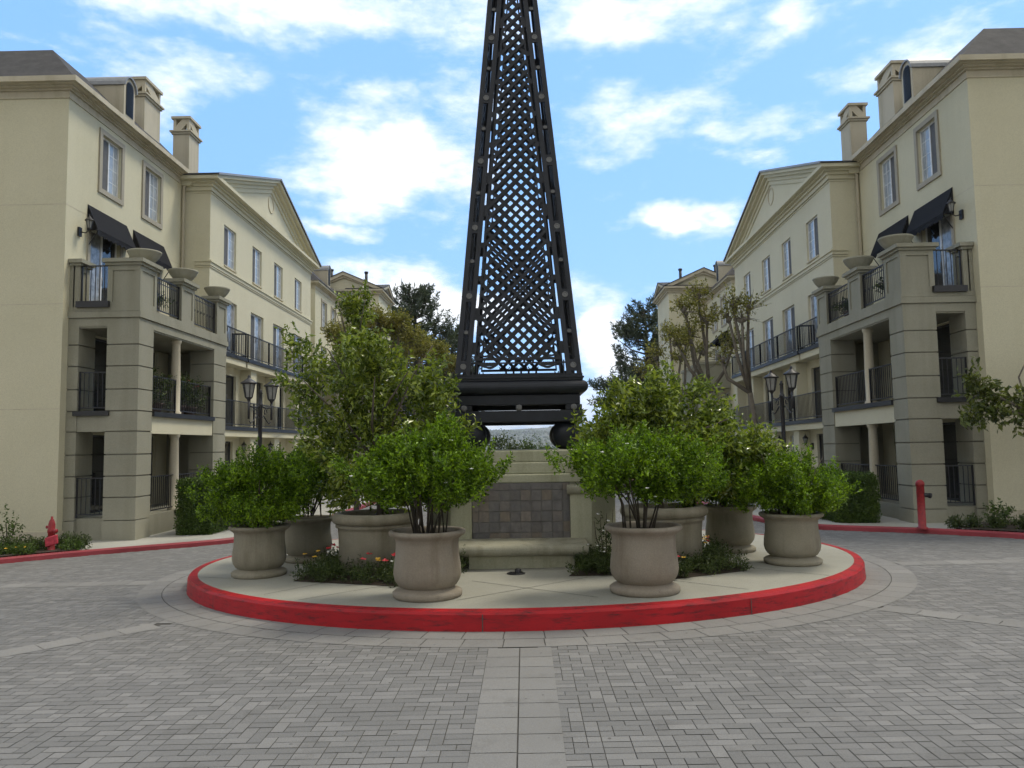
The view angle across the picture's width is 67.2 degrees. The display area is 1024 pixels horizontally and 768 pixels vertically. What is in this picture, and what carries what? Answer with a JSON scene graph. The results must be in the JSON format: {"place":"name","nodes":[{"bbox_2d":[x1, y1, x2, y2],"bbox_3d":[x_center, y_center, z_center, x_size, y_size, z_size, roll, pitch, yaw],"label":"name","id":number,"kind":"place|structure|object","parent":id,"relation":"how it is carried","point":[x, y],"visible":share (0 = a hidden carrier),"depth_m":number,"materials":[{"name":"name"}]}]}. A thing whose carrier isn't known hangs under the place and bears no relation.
{"place":"outdoors","nodes":[
{"label":"outdoors","id":0,"kind":"place"},
{"bbox_2d":[0,493,368,557],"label":"sidewalk","id":1,"kind":"structure","parent":0,"point":[170,536],"depth_m":19.61,"materials":[{"name":"concrete"}]},
{"bbox_2d":[0,544,75,555],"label":"planting soil","id":2,"kind":"structure","parent":1,"relation":"on","point":[39,551],"depth_m":16.94,"materials":[{"name":"brown soil"}]},
{"bbox_2d":[0,541,22,556],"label":"shrub","id":3,"kind":"object","parent":2,"relation":"on","point":[8,550],"visible":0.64,"depth_m":16.70,"materials":[{"name":"green plant"}]},
{"bbox_2d":[0,503,25,540],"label":"shrub","id":4,"kind":"object","parent":2,"relation":"on","point":[12,525],"visible":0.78,"depth_m":18.16,"materials":[{"name":"green plant"}]},
{"bbox_2d":[10,538,39,555],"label":"shrub","id":5,"kind":"object","parent":2,"relation":"on","point":[24,549],"visible":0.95,"depth_m":16.60,"materials":[{"name":"green plant"}]},
{"bbox_2d":[29,534,56,553],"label":"shrub","id":6,"kind":"object","parent":2,"relation":"on","point":[39,542],"visible":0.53,"depth_m":17.36,"materials":[{"name":"green plant"}]},
{"bbox_2d":[45,516,57,552],"bbox_3d":[-10.298,3.370,17.293,0.324,0.800,0.213,-1,-5,1],"label":"fire hydrant","id":7,"kind":"object","parent":2,"relation":"on","point":[51,540],"visible":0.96,"depth_m":17.23,"materials":[{"name":"red metal"}]},
{"bbox_2d":[58,537,85,551],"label":"shrub","id":8,"kind":"object","parent":2,"relation":"on","point":[68,545],"visible":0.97,"depth_m":17.20,"materials":[{"name":"green plant"}]},
{"bbox_2d":[62,530,92,549],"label":"shrub","id":9,"kind":"object","parent":2,"relation":"on","point":[86,538],"visible":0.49,"depth_m":17.64,"materials":[{"name":"green plant"}]},
{"bbox_2d":[0,50,365,541],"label":"apartment building","id":10,"kind":"structure","parent":1,"relation":"on","point":[98,179],"depth_m":21.12,"materials":[{"name":"beige paint"}]},
{"bbox_2d":[90,435,104,512],"bbox_3d":[-11.563,2.459,20.994,0.060,2.136,2.427,-1,-5,0],"label":"door","id":11,"kind":"structure","parent":10,"relation":"in","point":[97,454],"depth_m":21.48,"materials":[{"name":"black glass"}]},
{"bbox_2d":[93,338,107,410],"bbox_3d":[-11.606,-0.252,21.208,0.060,2.096,2.427,-1,-5,0],"label":"door","id":12,"kind":"structure","parent":10,"relation":"in","point":[100,348],"depth_m":21.70,"materials":[{"name":"black glass"}]},
{"bbox_2d":[89,230,116,300],"bbox_3d":[-11.625,-3.029,21.794,0.122,2.446,1.596,-1,-5,1],"label":"door","id":13,"kind":"structure","parent":10,"relation":"in","point":[101,248],"depth_m":21.76,"materials":[{"name":"white glass"}]},
{"bbox_2d":[98,127,124,205],"bbox_3d":[-11.615,-6.243,22.263,0.176,1.850,1.350,-1,-5,1],"label":"window","id":14,"kind":"structure","parent":10,"relation":"in","point":[108,165],"depth_m":22.33,"materials":[{"name":"white glass"}]},
{"bbox_2d":[127,248,161,262],"bbox_3d":[-9.940,-3.396,20.843,0.866,0.352,0.866,-1,-5,1],"label":"stone bowl","id":15,"kind":"object","parent":10,"relation":"on","point":[152,255],"visible":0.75,"depth_m":20.55,"materials":[{"name":"stone"}]},
{"bbox_2d":[141,160,163,229],"bbox_3d":[-11.598,-6.047,24.746,0.176,1.850,1.370,-1,-5,1],"label":"window","id":16,"kind":"structure","parent":10,"relation":"in","point":[149,196],"depth_m":24.84,"materials":[{"name":"white glass"}]},
{"bbox_2d":[151,367,176,411],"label":"potted plant","id":17,"kind":"object","parent":10,"relation":"on","point":[159,405],"visible":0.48,"depth_m":21.55,"materials":[{"name":"green plant"}]},
{"bbox_2d":[163,371,194,413],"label":"potted plant","id":18,"kind":"object","parent":10,"relation":"on","point":[185,387],"visible":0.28,"depth_m":23.05,"materials":[{"name":"green plant"}]},
{"bbox_2d":[168,268,197,280],"bbox_3d":[-9.864,-3.218,23.105,0.844,0.352,0.844,-1,-5,1],"label":"stone bowl","id":19,"kind":"object","parent":10,"relation":"on","point":[189,274],"visible":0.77,"depth_m":22.83,"materials":[{"name":"stone"}]},
{"bbox_2d":[182,371,209,414],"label":"potted plant","id":20,"kind":"object","parent":10,"relation":"on","point":[201,401],"visible":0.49,"depth_m":23.82,"materials":[{"name":"green plant"}]},
{"bbox_2d":[204,286,229,297],"bbox_3d":[-9.845,-3.011,25.727,0.821,0.352,0.821,-1,-5,1],"label":"stone bowl","id":21,"kind":"object","parent":10,"relation":"on","point":[223,292],"visible":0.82,"depth_m":25.46,"materials":[{"name":"stone"}]},
{"bbox_2d":[225,375,233,425],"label":"door","id":22,"kind":"structure","parent":10,"relation":"in","point":[229,383],"depth_m":28.86,"materials":[{"name":"black glass"}]},
{"bbox_2d":[224,226,236,272],"bbox_3d":[-10.586,-5.040,28.848,0.181,1.558,1.216,-1,-5,1],"label":"window","id":23,"kind":"structure","parent":10,"relation":"in","point":[228,234],"depth_m":28.92,"materials":[{"name":"glass"}]},
{"bbox_2d":[226,304,234,352],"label":"door","id":24,"kind":"structure","parent":10,"relation":"in","point":[230,309],"depth_m":29.00,"materials":[{"name":"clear glass"}]},
{"bbox_2d":[250,314,260,361],"bbox_3d":[-10.578,-1.796,31.687,0.122,2.076,1.546,-1,-5,1],"label":"door","id":25,"kind":"structure","parent":10,"relation":"in","point":[255,320],"depth_m":31.87,"materials":[{"name":"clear glass"}]},
{"bbox_2d":[252,248,262,288],"bbox_3d":[-10.565,-4.804,31.834,0.180,1.558,1.126,-1,-5,1],"label":"window","id":26,"kind":"structure","parent":10,"relation":"in","point":[256,254],"depth_m":31.90,"materials":[{"name":"glass"}]},
{"bbox_2d":[273,324,281,368],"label":"door","id":27,"kind":"structure","parent":10,"relation":"in","point":[277,340],"depth_m":34.72,"materials":[{"name":"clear glass"}]},
{"bbox_2d":[274,263,283,301],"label":"window","id":28,"kind":"structure","parent":10,"relation":"in","point":[277,270],"depth_m":34.83,"materials":[{"name":"glass"}]},
{"bbox_2d":[295,279,301,312],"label":"window","id":29,"kind":"structure","parent":10,"relation":"in","point":[297,284],"depth_m":37.99,"materials":[{"name":"glass"}]},
{"bbox_2d":[173,475,262,534],"bbox_3d":[-8.438,3.442,22.513,1.186,1.662,4.219,-1,-5,1],"label":"hedge","id":30,"kind":"object","parent":1,"relation":"on","point":[187,523],"visible":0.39,"depth_m":20.54,"materials":[{"name":"green plant"}]},
{"bbox_2d":[240,375,279,493],"bbox_3d":[-6.404,1.793,19.574,0.408,4.001,1.437,-2,-5,14],"label":"lamp post","id":31,"kind":"object","parent":1,"relation":"on","point":[248,383],"visible":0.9,"depth_m":19.60,"materials":[{"name":"black metal"}]},
{"bbox_2d":[330,269,395,461],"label":"apartment building","id":32,"kind":"structure","parent":1,"relation":"on","point":[343,281],"depth_m":52.51,"materials":[{"name":"beige paint"}]},
{"bbox_2d":[319,303,437,419],"bbox_3d":[-5.856,0.662,33.789,5.375,8.523,1.957,-1,-5,1],"label":"sycamore tree","id":33,"kind":"object","parent":1,"relation":"on","point":[399,322],"visible":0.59,"depth_m":33.70,"materials":[{"name":"green plant"}]},
{"bbox_2d":[388,328,461,428],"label":"sycamore tree","id":34,"kind":"object","parent":1,"relation":"on","point":[441,348],"visible":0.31,"depth_m":40.20,"materials":[{"name":"green plant"}]},
{"bbox_2d":[408,424,592,449],"bbox_3d":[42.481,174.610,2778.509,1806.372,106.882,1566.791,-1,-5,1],"label":"wooded hillside","id":35,"kind":"structure","parent":0,"point":[530,431],"depth_m":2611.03,"materials":[{"name":"green plant"}]},
{"bbox_2d":[0,506,1023,767],"bbox_3d":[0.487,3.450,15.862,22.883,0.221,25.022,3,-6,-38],"label":"paving","id":36,"kind":"structure","parent":0,"point":[774,686],"depth_m":6.99,"materials":[{"name":"grey stone"}]},
{"bbox_2d":[0,502,375,563],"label":"kerb","id":37,"kind":"structure","parent":36,"relation":"on","point":[54,555],"depth_m":17.28,"materials":[{"name":"red paint"}]},
{"bbox_2d":[317,278,390,509],"bbox_3d":[-4.770,0.440,23.768,2.390,7.476,1.896,-1,-5,1],"label":"young tree","id":38,"kind":"object","parent":36,"relation":"on","point":[356,312],"visible":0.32,"depth_m":23.75,"materials":[{"name":"green plant"}]},
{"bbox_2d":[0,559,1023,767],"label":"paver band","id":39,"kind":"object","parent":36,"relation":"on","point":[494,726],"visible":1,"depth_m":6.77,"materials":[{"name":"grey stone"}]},
{"bbox_2d":[187,534,865,632],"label":"island kerb","id":40,"kind":"structure","parent":36,"relation":"on","point":[543,619],"depth_m":9.45,"materials":[{"name":"red paint"}]},
{"bbox_2d":[136,552,917,647],"bbox_3d":[0.218,3.282,13.733,12.815,0.109,10.737,-1,-5,1],"label":"paver ring","id":41,"kind":"object","parent":36,"relation":"on","point":[877,574],"visible":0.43,"depth_m":9.38,"materials":[{"name":"grey stone"}]},
{"bbox_2d":[627,479,1023,538],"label":"kerb","id":42,"kind":"structure","parent":36,"relation":"on","point":[983,533],"depth_m":17.33,"materials":[{"name":"red paint"}]},
{"bbox_2d":[915,480,931,528],"bbox_3d":[9.188,2.685,17.218,0.334,1.090,0.236,-1,-5,1],"label":"fire standpipe","id":43,"kind":"object","parent":42,"relation":"on","point":[921,494],"visible":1,"depth_m":17.16,"materials":[{"name":"red metal"}]},
{"bbox_2d":[0,0,1023,429],"label":"sky","id":44,"kind":"structure","parent":0,"point":[666,115],"materials":[{"name":"blue"}]},
{"bbox_2d":[361,484,685,509],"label":"drive","id":45,"kind":"structure","parent":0,"point":[617,502],"depth_m":28.75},
{"bbox_2d":[198,530,853,608],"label":"island pavement","id":46,"kind":"structure","parent":0,"point":[763,577],"depth_m":10.75,"materials":[{"name":"concrete"}]},
{"bbox_2d":[228,522,290,579],"bbox_3d":[-4.016,2.640,12.256,0.945,0.788,0.945,1,-5,-24],"label":"planter pot","id":47,"kind":"object","parent":46,"relation":"on","point":[259,553],"visible":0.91,"depth_m":11.92,"materials":[{"name":"concrete"}]},
{"bbox_2d":[179,437,324,528],"bbox_3d":[-3.966,1.575,12.298,2.021,1.499,1.800,-4,-5,31],"label":"potted shrub","id":48,"kind":"object","parent":47,"relation":"on","point":[234,496],"visible":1,"depth_m":12.05,"materials":[{"name":"green plant"}]},
{"bbox_2d":[285,515,332,563],"bbox_3d":[-3.651,2.766,13.785,0.965,0.761,0.965,2,-5,-31],"label":"planter pot","id":49,"kind":"object","parent":46,"relation":"on","point":[309,535],"visible":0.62,"depth_m":13.43,"materials":[{"name":"concrete"}]},
{"bbox_2d":[274,439,348,516],"bbox_3d":[-3.669,1.671,13.923,1.474,1.415,1.574,3,-6,-43],"label":"potted shrub","id":50,"kind":"object","parent":49,"relation":"on","point":[318,497],"visible":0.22,"depth_m":13.67,"materials":[{"name":"green plant"}]},
{"bbox_2d":[289,543,397,587],"bbox_3d":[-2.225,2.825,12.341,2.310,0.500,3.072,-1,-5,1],"label":"flower bed","id":51,"kind":"object","parent":46,"relation":"on","point":[331,566],"visible":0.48,"depth_m":11.54,"materials":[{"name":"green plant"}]},
{"bbox_2d":[331,509,418,575],"bbox_3d":[-2.195,2.535,12.426,1.399,0.935,1.399,-1,-5,1],"label":"round planter","id":52,"kind":"object","parent":51,"relation":"on","point":[363,532],"visible":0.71,"depth_m":11.88,"materials":[{"name":"concrete"}]},
{"bbox_2d":[269,320,481,517],"bbox_3d":[-2.211,0.588,12.558,3.454,3.388,2.265,-1,-5,1],"label":"citrus tree","id":53,"kind":"object","parent":52,"relation":"on","point":[378,400],"visible":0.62,"depth_m":12.39,"materials":[{"name":"green plant"}]},
{"bbox_2d":[388,526,464,602],"bbox_3d":[-1.120,2.367,10.205,1.016,0.866,1.016,0,-5,-16],"label":"planter pot","id":54,"kind":"object","parent":46,"relation":"on","point":[427,567],"visible":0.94,"depth_m":9.84,"materials":[{"name":"stone"}]},
{"bbox_2d":[329,407,514,532],"bbox_3d":[-1.186,1.162,10.245,2.506,1.728,1.679,-1,-5,1],"label":"potted shrub","id":55,"kind":"object","parent":54,"relation":"on","point":[460,472],"visible":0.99,"depth_m":10.01,"materials":[{"name":"green plant"}]},
{"bbox_2d":[193,568,821,631],"bbox_3d":[-0.079,2.948,10.828,11.007,0.331,3.465,-1,-5,5],"label":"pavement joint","id":56,"kind":"object","parent":46,"relation":"on","point":[538,589],"visible":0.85,"depth_m":10.44,"materials":[{"name":"grey concrete"}]},
{"bbox_2d":[429,449,620,568],"bbox_3d":[0.167,2.180,13.983,3.543,1.955,3.675,-1,-5,1],"label":"fountain","id":57,"kind":"object","parent":46,"relation":"on","point":[533,511],"visible":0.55,"depth_m":12.83,"materials":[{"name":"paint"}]},
{"bbox_2d":[451,0,587,449],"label":"lattice obelisk","id":58,"kind":"object","parent":57,"relation":"on","point":[535,398],"visible":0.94,"depth_m":14.18,"materials":[{"name":"paint"}]},
{"bbox_2d":[569,567,611,575],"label":"planting soil","id":59,"kind":"structure","parent":46,"relation":"on","point":[582,573],"depth_m":11.58,"materials":[{"name":"brown soil"}]},
{"bbox_2d":[564,542,611,575],"bbox_3d":[1.312,2.696,12.077,0.929,0.533,1.626,-1,-5,6],"label":"flower bed","id":60,"kind":"object","parent":59,"relation":"on","point":[590,560],"visible":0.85,"depth_m":11.63,"materials":[{"name":"green plant"}]},
{"bbox_2d":[594,511,612,557],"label":"rose bush","id":61,"kind":"object","parent":59,"relation":"on","point":[606,536],"visible":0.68,"depth_m":12.07,"materials":[{"name":"green plant"}]},
{"bbox_2d":[604,521,681,597],"bbox_3d":[1.739,2.293,10.155,1.016,0.866,1.016,-3,-5,28],"label":"planter pot","id":62,"kind":"object","parent":46,"relation":"on","point":[644,563],"visible":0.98,"depth_m":9.79,"materials":[{"name":"stone"}]},
{"bbox_2d":[540,419,731,527],"bbox_3d":[1.749,1.214,10.257,2.066,1.485,2.207,-4,-5,33],"label":"potted shrub","id":63,"kind":"object","parent":62,"relation":"on","point":[653,468],"visible":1,"depth_m":9.99,"materials":[{"name":"green plant"}]},
{"bbox_2d":[676,534,754,578],"bbox_3d":[2.817,2.687,12.130,1.714,0.505,2.691,-1,-5,1],"label":"flower bed","id":64,"kind":"object","parent":46,"relation":"on","point":[717,556],"visible":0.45,"depth_m":11.60,"materials":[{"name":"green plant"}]},
{"bbox_2d":[620,502,707,567],"bbox_3d":[2.443,2.416,12.361,1.399,0.935,1.399,-1,-5,1],"label":"round planter","id":65,"kind":"object","parent":64,"relation":"on","point":[688,538],"visible":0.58,"depth_m":11.84,"materials":[{"name":"concrete"}]},
{"bbox_2d":[563,360,791,509],"bbox_3d":[2.689,0.863,12.496,3.667,2.583,2.272,-1,-5,1],"label":"citrus tree","id":66,"kind":"object","parent":65,"relation":"on","point":[655,399],"visible":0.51,"depth_m":12.27,"materials":[{"name":"green plant"}]},
{"bbox_2d":[703,503,756,553],"bbox_3d":[3.865,2.555,13.681,0.965,0.796,0.965,-2,-5,19],"label":"planter pot","id":67,"kind":"object","parent":46,"relation":"on","point":[735,529],"visible":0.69,"depth_m":13.33,"materials":[{"name":"concrete"}]},
{"bbox_2d":[695,460,761,506],"bbox_3d":[3.843,1.654,13.755,1.868,1.124,1.466,-2,-5,19],"label":"potted shrub","id":68,"kind":"object","parent":67,"relation":"on","point":[723,502],"visible":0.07,"depth_m":13.52,"materials":[{"name":"green plant"}]},
{"bbox_2d":[758,510,823,566],"bbox_3d":[4.421,2.427,12.178,0.975,0.788,0.975,-2,-5,15],"label":"planter pot","id":69,"kind":"object","parent":46,"relation":"on","point":[793,540],"visible":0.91,"depth_m":11.83,"materials":[{"name":"concrete"}]},
{"bbox_2d":[723,440,862,517],"bbox_3d":[4.401,1.498,12.174,2.188,1.209,1.688,-1,-5,1],"label":"potted shrub","id":70,"kind":"object","parent":69,"relation":"on","point":[787,482],"visible":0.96,"depth_m":11.88,"materials":[{"name":"green plant"}]},
{"bbox_2d":[681,493,1023,532],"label":"sidewalk","id":71,"kind":"structure","parent":0,"point":[889,521],"depth_m":19.14,"materials":[{"name":"concrete"}]},
{"bbox_2d":[632,318,717,402],"bbox_3d":[8.044,0.799,38.040,4.289,8.231,2.038,-1,-5,1],"label":"sycamore tree","id":72,"kind":"object","parent":71,"relation":"on","point":[672,355],"visible":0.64,"depth_m":38.10,"materials":[{"name":"green plant"}]},
{"bbox_2d":[652,265,716,425],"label":"apartment building","id":73,"kind":"structure","parent":71,"relation":"on","point":[664,293],"depth_m":52.07,"materials":[{"name":"beige paint"}]},
{"bbox_2d":[661,277,754,406],"bbox_3d":[7.886,-0.068,31.101,3.863,8.872,1.990,-1,-5,1],"label":"sycamore tree","id":74,"kind":"object","parent":71,"relation":"on","point":[688,332],"visible":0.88,"depth_m":31.10,"materials":[{"name":"green plant"}]},
{"bbox_2d":[701,282,770,441],"bbox_3d":[8.541,0.122,29.525,2.504,8.206,2.053,-5,-6,42],"label":"sycamore tree","id":75,"kind":"object","parent":71,"relation":"on","point":[745,370],"visible":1,"depth_m":29.51,"materials":[{"name":"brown plant"}]},
{"bbox_2d":[763,366,799,449],"bbox_3d":[7.103,1.542,20.130,0.412,3.964,1.432,0,-5,-10],"label":"lamp post","id":76,"kind":"object","parent":71,"relation":"on","point":[790,374],"visible":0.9,"depth_m":20.15,"materials":[{"name":"black metal"}]},
{"bbox_2d":[812,467,881,522],"bbox_3d":[8.790,3.108,22.001,1.292,1.432,5.191,-1,-5,1],"label":"hedge","id":77,"kind":"object","parent":71,"relation":"on","point":[860,508],"visible":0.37,"depth_m":19.53,"materials":[{"name":"green plant"}]},
{"bbox_2d":[681,28,1023,522],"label":"apartment building","id":78,"kind":"structure","parent":71,"relation":"on","point":[934,164],"depth_m":21.66,"materials":[{"name":"beige paint"}]},
{"bbox_2d":[762,256,770,294],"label":"window","id":79,"kind":"structure","parent":78,"relation":"in","point":[766,263],"depth_m":34.49,"materials":[{"name":"glass"}]},
{"bbox_2d":[765,318,774,362],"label":"door","id":80,"kind":"structure","parent":78,"relation":"in","point":[769,334],"depth_m":34.40,"materials":[{"name":"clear glass"}]},
{"bbox_2d":[782,239,791,280],"bbox_3d":[11.262,-5.093,31.508,0.170,1.565,1.129,-1,-5,2],"label":"window","id":81,"kind":"structure","parent":78,"relation":"in","point":[786,246],"depth_m":31.66,"materials":[{"name":"glass"}]},
{"bbox_2d":[784,306,795,354],"bbox_3d":[11.370,-2.088,31.360,0.117,2.085,1.548,-1,-5,2],"label":"door","id":82,"kind":"structure","parent":78,"relation":"in","point":[789,314],"depth_m":31.53,"materials":[{"name":"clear glass"}]},
{"bbox_2d":[806,216,818,263],"bbox_3d":[11.151,-5.346,28.525,0.170,1.565,1.219,-1,-5,2],"label":"window","id":83,"kind":"structure","parent":78,"relation":"in","point":[813,242],"depth_m":28.65,"materials":[{"name":"glass"}]},
{"bbox_2d":[810,295,817,343],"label":"door","id":84,"kind":"structure","parent":78,"relation":"in","point":[813,303],"depth_m":28.83,"materials":[{"name":"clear glass"}]},
{"bbox_2d":[814,367,821,417],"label":"door","id":85,"kind":"structure","parent":78,"relation":"in","point":[817,384],"depth_m":28.57,"materials":[{"name":"black glass"}]},
{"bbox_2d":[812,276,838,287],"bbox_3d":[10.354,-3.308,25.427,0.821,0.352,0.821,-1,-5,1],"label":"stone bowl","id":86,"kind":"object","parent":78,"relation":"on","point":[819,282],"visible":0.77,"depth_m":25.16,"materials":[{"name":"stone"}]},
{"bbox_2d":[843,255,873,269],"bbox_3d":[10.256,-3.530,22.808,0.844,0.352,0.844,-1,-5,1],"label":"stone bowl","id":87,"kind":"object","parent":78,"relation":"on","point":[850,263],"visible":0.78,"depth_m":22.53,"materials":[{"name":"stone"}]},
{"bbox_2d":[876,145,899,216],"bbox_3d":[11.957,-6.409,24.396,0.165,1.858,1.371,-1,-5,2],"label":"window","id":88,"kind":"structure","parent":78,"relation":"in","point":[890,175],"depth_m":24.49,"materials":[{"name":"white glass"}]},
{"bbox_2d":[878,233,913,248],"bbox_3d":[10.232,-3.722,20.546,0.866,0.352,0.866,-1,-5,1],"label":"stone bowl","id":89,"kind":"object","parent":78,"relation":"on","point":[886,242],"visible":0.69,"depth_m":20.26,"materials":[{"name":"stone"}]},
{"bbox_2d":[913,109,941,190],"bbox_3d":[11.865,-6.619,21.916,0.165,1.858,1.351,-1,-5,2],"label":"window","id":90,"kind":"structure","parent":78,"relation":"in","point":[930,135],"depth_m":22.00,"materials":[{"name":"white glass"}]},
{"bbox_2d":[925,214,953,284],"bbox_3d":[11.962,-3.409,21.447,0.118,2.456,1.598,-1,-5,2],"label":"door","id":91,"kind":"structure","parent":78,"relation":"in","point":[940,232],"depth_m":21.42,"materials":[{"name":"white glass"}]},
{"bbox_2d":[935,324,953,396],"bbox_3d":[12.022,-0.634,20.860,0.060,2.111,2.428,-1,-5,2],"label":"door","id":92,"kind":"structure","parent":78,"relation":"in","point":[943,332],"depth_m":21.42,"materials":[{"name":"black glass"}]},
{"bbox_2d":[942,422,959,500],"bbox_3d":[12.066,2.077,20.646,0.060,2.151,2.428,-1,-5,2],"label":"door","id":93,"kind":"structure","parent":78,"relation":"in","point":[949,429],"depth_m":21.20,"materials":[{"name":"black glass"}]},
{"bbox_2d":[949,521,1023,531],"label":"planting soil","id":94,"kind":"structure","parent":71,"relation":"on","point":[1010,527],"depth_m":16.92,"materials":[{"name":"brown soil"}]},
{"bbox_2d":[944,513,966,528],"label":"shrub","id":95,"kind":"object","parent":94,"relation":"on","point":[954,522],"visible":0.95,"depth_m":17.36,"materials":[{"name":"green plant"}]},
{"bbox_2d":[961,512,984,529],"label":"shrub","id":96,"kind":"object","parent":94,"relation":"on","point":[972,521],"visible":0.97,"depth_m":17.18,"materials":[{"name":"green plant"}]},
{"bbox_2d":[951,356,1023,438],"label":"magnolia tree","id":97,"kind":"object","parent":94,"relation":"on","point":[983,390],"visible":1,"depth_m":16.99,"materials":[{"name":"green plant"}]},
{"bbox_2d":[984,512,1009,530],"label":"shrub","id":98,"kind":"object","parent":94,"relation":"on","point":[997,522],"visible":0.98,"depth_m":16.90,"materials":[{"name":"green plant"}]},
{"bbox_2d":[982,497,1023,524],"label":"shrub","id":99,"kind":"object","parent":94,"relation":"on","point":[1006,514],"visible":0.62,"depth_m":17.82,"materials":[{"name":"green plant"}]},
{"bbox_3d":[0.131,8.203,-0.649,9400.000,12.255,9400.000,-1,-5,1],"label":"ground","id":100,"kind":"structure","parent":0,"visible":0},
{"bbox_2d":[390,278,480,428],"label":"pine tree","id":101,"kind":"object","parent":100,"relation":"on","point":[414,304],"visible":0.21,"depth_m":67.68,"materials":[{"name":"green plant"}]},
{"bbox_2d":[487,428,522,449],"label":"scrub bush","id":102,"kind":"object","parent":100,"relation":"on","point":[509,446],"visible":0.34,"depth_m":61.64,"materials":[{"name":"green plant"}]},
{"bbox_2d":[519,433,550,449],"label":"scrub bush","id":103,"kind":"object","parent":100,"relation":"on","point":[527,446],"visible":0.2,"depth_m":65.62,"materials":[{"name":"green plant"}]},
{"bbox_2d":[587,292,658,433],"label":"pine tree","id":104,"kind":"object","parent":100,"relation":"on","point":[628,331],"visible":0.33,"depth_m":65.38,"materials":[{"name":"green plant"}]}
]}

